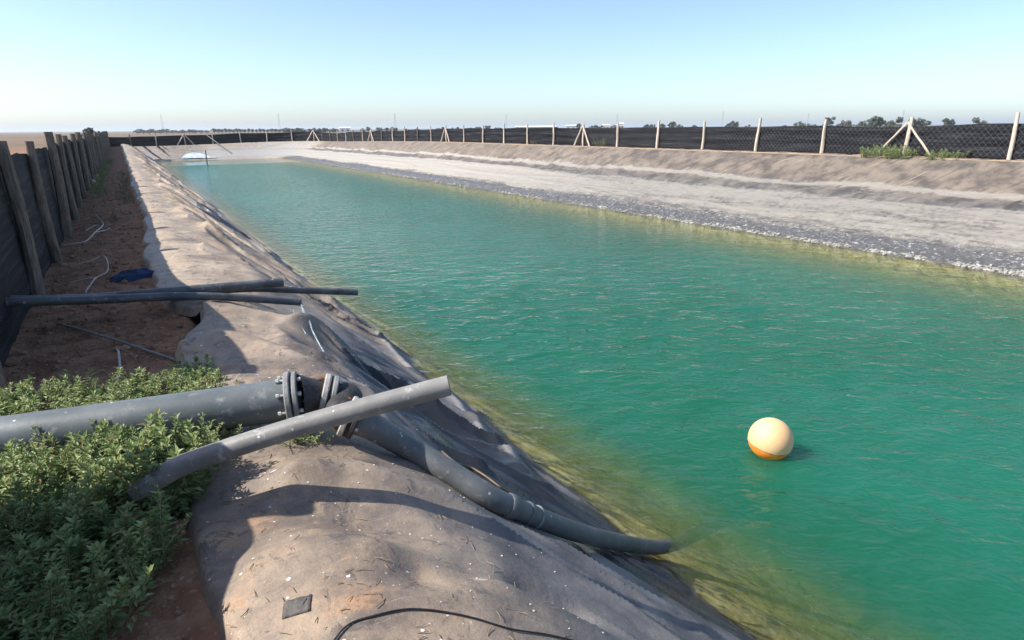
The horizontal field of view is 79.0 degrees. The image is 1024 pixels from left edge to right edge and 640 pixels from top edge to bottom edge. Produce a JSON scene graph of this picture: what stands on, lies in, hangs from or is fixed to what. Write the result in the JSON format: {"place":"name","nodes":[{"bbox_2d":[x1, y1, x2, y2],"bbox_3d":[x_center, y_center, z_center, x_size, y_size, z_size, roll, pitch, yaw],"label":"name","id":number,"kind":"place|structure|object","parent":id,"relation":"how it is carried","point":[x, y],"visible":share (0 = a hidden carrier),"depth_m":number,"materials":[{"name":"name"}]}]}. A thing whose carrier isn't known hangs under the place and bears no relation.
{"place":"outdoors","nodes":[
{"label":"outdoors","id":0,"kind":"place"},
{"bbox_2d":[339,127,350,132],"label":"white building","id":1,"kind":"structure","parent":0,"point":[343,129],"depth_m":385.82,"materials":[{"name":"metal"}]},
{"bbox_2d":[0,125,1023,639],"bbox_3d":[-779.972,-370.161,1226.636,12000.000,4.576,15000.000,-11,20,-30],"label":"ground","id":2,"kind":"structure","parent":0,"point":[196,623],"depth_m":5.33,"materials":[{"name":"soil"}]},
{"bbox_2d":[0,131,110,397],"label":"net fence","id":3,"kind":"object","parent":2,"relation":"on","point":[43,192],"visible":0.95,"depth_m":7.54,"materials":[{"name":"black fabric"}]},
{"bbox_2d":[64,214,109,245],"bbox_3d":[-7.274,-1.661,10.888,0.472,0.099,3.802,-9,19,-25],"label":"dry branch","id":4,"kind":"object","parent":2,"relation":"on","point":[96,231],"visible":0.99,"depth_m":10.08,"materials":[{"name":"grey wood"}]},
{"bbox_2d":[80,127,93,136],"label":"round tree","id":5,"kind":"object","parent":2,"relation":"on","point":[88,129],"visible":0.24,"depth_m":75.93,"materials":[{"name":"green plant"}]},
{"bbox_2d":[70,255,108,293],"bbox_3d":[-4.891,-0.532,7.141,0.434,0.128,1.777,-11,20,-30],"label":"dry branch","id":6,"kind":"object","parent":2,"relation":"on","point":[92,277],"visible":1,"depth_m":7.25,"materials":[{"name":"grey wood"}]},
{"bbox_2d":[1,198,192,639],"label":"soil clods","id":7,"kind":"object","parent":2,"relation":"on","point":[54,367],"visible":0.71,"depth_m":5.31,"materials":[{"name":"brown soil"}]},
{"bbox_2d":[87,157,113,198],"bbox_3d":[-16.875,-6.253,25.767,0.799,0.315,24.876,-11,20,-30],"label":"weed patch","id":8,"kind":"object","parent":2,"relation":"on","point":[104,172],"visible":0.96,"depth_m":20.40,"materials":[{"name":"green plant"}]},
{"bbox_2d":[83,186,133,244],"bbox_3d":[-8.806,-2.479,13.634,0.908,0.170,10.742,-11,20,-30],"label":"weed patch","id":9,"kind":"object","parent":2,"relation":"on","point":[113,217],"visible":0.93,"depth_m":12.12,"materials":[{"name":"green plant"}]},
{"bbox_2d":[56,323,176,360],"bbox_3d":[-3.168,0.176,4.984,1.991,0.047,0.027,10,20,30],"label":"thin hose","id":10,"kind":"object","parent":2,"relation":"on","point":[131,345],"visible":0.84,"depth_m":4.97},
{"bbox_2d":[115,348,120,381],"bbox_3d":[-2.847,0.314,4.487,0.039,0.020,0.744,-11,20,-30],"label":"pipe","id":11,"kind":"object","parent":2,"relation":"on","point":[119,358],"visible":0.73,"depth_m":4.54,"materials":[{"name":"grey plastic"}]},
{"bbox_2d":[0,418,238,639],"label":"weed patch","id":12,"kind":"object","parent":2,"relation":"on","point":[61,510],"visible":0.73,"depth_m":2.27,"materials":[{"name":"green plant"}]},
{"bbox_2d":[0,351,238,415],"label":"weed patch","id":13,"kind":"object","parent":2,"relation":"on","point":[25,399],"visible":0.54,"depth_m":3.81,"materials":[{"name":"green plant"}]},
{"bbox_2d":[109,170,140,203],"bbox_3d":[-12.289,-4.342,19.624,0.810,0.234,13.032,-11,20,-30],"label":"weed patch","id":14,"kind":"object","parent":2,"relation":"on","point":[126,184],"visible":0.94,"depth_m":18.11,"materials":[{"name":"green plant"}]},
{"bbox_2d":[109,268,153,282],"bbox_3d":[-4.354,-0.538,7.192,0.555,0.116,0.314,-11,20,-30],"label":"rag","id":15,"kind":"object","parent":2,"relation":"on","point":[130,275],"visible":0.79,"depth_m":7.11,"materials":[{"name":"blue fabric"}]},
{"bbox_2d":[69,407,218,522],"bbox_3d":[-1.614,0.667,2.768,0.570,0.433,0.559,5,18,17],"label":"weed patch","id":16,"kind":"object","parent":2,"relation":"on","point":[133,458],"visible":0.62,"depth_m":2.69,"materials":[{"name":"green plant"}]},
{"bbox_2d":[127,375,451,500],"bbox_3d":[-0.933,0.497,2.661,1.358,0.453,0.106,-3,17,-10],"label":"grey pipe","id":17,"kind":"object","parent":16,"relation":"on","point":[175,468],"visible":0.97,"depth_m":2.62,"materials":[{"name":"plastic"}]},
{"bbox_2d":[109,130,321,146],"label":"net fence","id":18,"kind":"object","parent":2,"relation":"on","point":[184,139],"visible":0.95,"depth_m":77.38,"materials":[{"name":"black fabric"}]},
{"bbox_2d":[195,424,260,470],"bbox_3d":[-1.494,0.792,3.180,0.751,0.550,0.493,-11,20,-30],"label":"weed patch","id":19,"kind":"object","parent":2,"relation":"on","point":[224,433],"visible":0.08,"depth_m":3.20,"materials":[{"name":"green plant"}]},
{"bbox_2d":[120,141,1023,639],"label":"pond liner","id":20,"kind":"object","parent":2,"relation":"on","point":[946,213],"visible":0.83,"depth_m":5.47,"materials":[{"name":"beige plastic"}]},
{"bbox_2d":[10,278,283,296],"bbox_3d":[-3.487,-0.264,5.708,2.647,0.273,0.092,-11,20,-30],"label":"dark pipe","id":21,"kind":"object","parent":20,"relation":"on","point":[243,285],"visible":0.53,"depth_m":6.02,"materials":[{"name":"grey plastic"}]},
{"bbox_2d":[5,292,301,306],"bbox_3d":[-3.287,-0.155,5.600,2.679,0.462,0.076,-11,20,-30],"label":"dark pipe","id":22,"kind":"object","parent":20,"relation":"on","point":[81,300],"visible":0.99,"depth_m":5.56,"materials":[{"name":"grey plastic"}]},
{"bbox_2d":[182,152,214,157],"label":"plastic sheet","id":23,"kind":"object","parent":20,"relation":"on","point":[193,155],"visible":0.98,"depth_m":72.93,"materials":[{"name":"white plastic"}]},
{"bbox_2d":[64,286,357,295],"bbox_3d":[-2.854,-0.255,6.197,2.710,0.443,0.191,-13,21,-35],"label":"dark pipe","id":24,"kind":"object","parent":20,"relation":"on","point":[315,290],"visible":0.41,"depth_m":6.62,"materials":[{"name":"grey plastic"}]},
{"bbox_2d":[282,594,311,618],"bbox_3d":[-0.718,0.955,2.073,0.091,0.032,0.068,-4,18,-11],"label":"rubber scrap","id":25,"kind":"object","parent":20,"relation":"on","point":[293,607],"visible":1,"depth_m":2.06,"materials":[{"name":"grey rubber"}]},
{"bbox_2d":[277,430,336,446],"bbox_3d":[-1.152,0.624,3.246,0.295,0.144,0.368,12,21,34],"label":"weed sprig","id":26,"kind":"object","parent":20,"relation":"on","point":[299,439],"visible":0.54,"depth_m":3.24,"materials":[{"name":"green plant"}]},
{"bbox_2d":[291,303,357,365],"bbox_3d":[-2.036,0.163,6.896,0.615,1.335,4.870,-5,18,-14],"label":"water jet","id":27,"kind":"object","parent":20,"relation":"on","point":[312,330],"visible":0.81,"depth_m":5.43,"materials":[{"name":"white liquid"}]},
{"bbox_2d":[0,371,698,554],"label":"suction pipeline","id":28,"kind":"object","parent":20,"relation":"on","point":[288,395],"visible":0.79,"depth_m":3.25,"materials":[{"name":"grey plastic"}]},
{"bbox_2d":[192,339,568,639],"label":"dry litter","id":29,"kind":"object","parent":20,"relation":"on","point":[342,542],"visible":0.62,"depth_m":2.45,"materials":[{"name":"brown plant"}]},
{"bbox_2d":[182,364,603,632],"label":"lime chips","id":30,"kind":"object","parent":20,"relation":"on","point":[409,533],"visible":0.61,"depth_m":2.66,"materials":[{"name":"white stone"}]},
{"bbox_2d":[334,608,572,639],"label":"black cord","id":31,"kind":"object","parent":20,"relation":"on","point":[378,614],"visible":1,"depth_m":2.11,"materials":[{"name":"rubber"}]},
{"bbox_2d":[441,451,508,491],"bbox_3d":[-0.243,1.014,4.194,0.463,0.281,0.125,3,17,10],"label":"thin cable","id":32,"kind":"object","parent":20,"relation":"on","point":[481,473],"visible":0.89,"depth_m":4.17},
{"bbox_2d":[320,162,1023,276],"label":"lime crust","id":33,"kind":"object","parent":20,"relation":"on","point":[959,264],"visible":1,"depth_m":18.41},
{"bbox_2d":[594,136,606,146],"bbox_3d":[4.878,-9.788,34.001,0.540,0.580,1.083,-11,20,-30],"label":"weed tuft","id":34,"kind":"object","parent":2,"relation":"on","point":[603,144],"visible":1,"depth_m":33.87,"materials":[{"name":"green plant"}]},
{"bbox_2d":[667,121,676,126],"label":"round tree","id":35,"kind":"object","parent":2,"relation":"on","point":[672,124],"visible":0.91,"depth_m":277.38,"materials":[{"name":"green plant"}]},
{"bbox_2d":[322,112,1023,159],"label":"net fence","id":36,"kind":"object","parent":2,"relation":"on","point":[995,141],"visible":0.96,"depth_m":25.48,"materials":[{"name":"black fabric"}]},
{"bbox_2d":[730,120,738,126],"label":"round tree","id":37,"kind":"object","parent":2,"relation":"on","point":[733,124],"visible":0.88,"depth_m":252.22,"materials":[{"name":"green plant"}]},
{"bbox_2d":[794,121,805,125],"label":"round tree","id":38,"kind":"object","parent":2,"relation":"on","point":[799,124],"visible":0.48,"depth_m":243.32,"materials":[{"name":"green plant"}]},
{"bbox_2d":[821,117,835,125],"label":"tall tree","id":39,"kind":"object","parent":2,"relation":"on","point":[830,121],"visible":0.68,"depth_m":179.34,"materials":[{"name":"green plant"}]},
{"bbox_2d":[838,120,852,126],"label":"round tree","id":40,"kind":"object","parent":2,"relation":"on","point":[849,123],"visible":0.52,"depth_m":194.71,"materials":[{"name":"green plant"}]},
{"bbox_2d":[858,119,870,126],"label":"round tree","id":41,"kind":"object","parent":2,"relation":"on","point":[864,125],"visible":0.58,"depth_m":196.27,"materials":[{"name":"green plant"}]},
{"bbox_2d":[870,115,885,126],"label":"round tree","id":42,"kind":"object","parent":2,"relation":"on","point":[875,121],"visible":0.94,"depth_m":186.52,"materials":[{"name":"green plant"}]},
{"bbox_2d":[859,144,919,158],"bbox_3d":[12.761,-5.714,21.023,1.075,0.489,1.799,-11,20,-30],"label":"weed patch","id":43,"kind":"object","parent":2,"relation":"on","point":[894,151],"visible":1,"depth_m":20.89,"materials":[{"name":"green plant"}]},
{"bbox_2d":[885,117,903,126],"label":"round tree","id":44,"kind":"object","parent":2,"relation":"on","point":[890,123],"visible":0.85,"depth_m":184.50,"materials":[{"name":"green plant"}]},
{"bbox_2d":[906,118,927,126],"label":"round tree","id":45,"kind":"object","parent":2,"relation":"on","point":[917,123],"visible":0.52,"depth_m":181.53,"materials":[{"name":"green plant"}]},
{"bbox_2d":[920,119,931,125],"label":"round tree","id":46,"kind":"object","parent":2,"relation":"on","point":[929,122],"visible":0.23,"depth_m":188.85,"materials":[{"name":"green plant"}]},
{"bbox_2d":[923,148,971,159],"bbox_3d":[13.701,-5.224,19.590,0.859,0.376,1.120,-11,20,-30],"label":"weed patch","id":47,"kind":"object","parent":2,"relation":"on","point":[941,155],"visible":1,"depth_m":19.57,"materials":[{"name":"green plant"}]},
{"bbox_2d":[942,118,955,124],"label":"round tree","id":48,"kind":"object","parent":2,"relation":"on","point":[946,121],"visible":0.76,"depth_m":181.67,"materials":[{"name":"green plant"}]},
{"bbox_2d":[972,117,987,123],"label":"round tree","id":49,"kind":"object","parent":2,"relation":"on","point":[977,120],"visible":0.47,"depth_m":176.97,"materials":[{"name":"green plant"}]},
{"bbox_2d":[0,0,1023,131],"label":"sky","id":50,"kind":"structure","parent":0,"point":[66,65],"materials":[{"name":"blue"}]},
{"bbox_2d":[515,126,555,127],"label":"white building","id":51,"kind":"structure","parent":0,"point":[534,126],"depth_m":374.28,"materials":[{"name":"metal"}]},
{"bbox_2d":[156,158,1023,639],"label":"water","id":52,"kind":"structure","parent":0,"point":[660,368],"depth_m":8.97,"materials":[{"name":"teal liquid"}]},
{"bbox_2d":[747,417,793,459],"bbox_3d":[2.765,1.483,6.668,0.653,0.996,0.447,-26,30,-54],"label":"buoy","id":53,"kind":"object","parent":52,"relation":"on","point":[768,438],"visible":0.97,"depth_m":6.35,"materials":[{"name":"plastic"}]}
]}

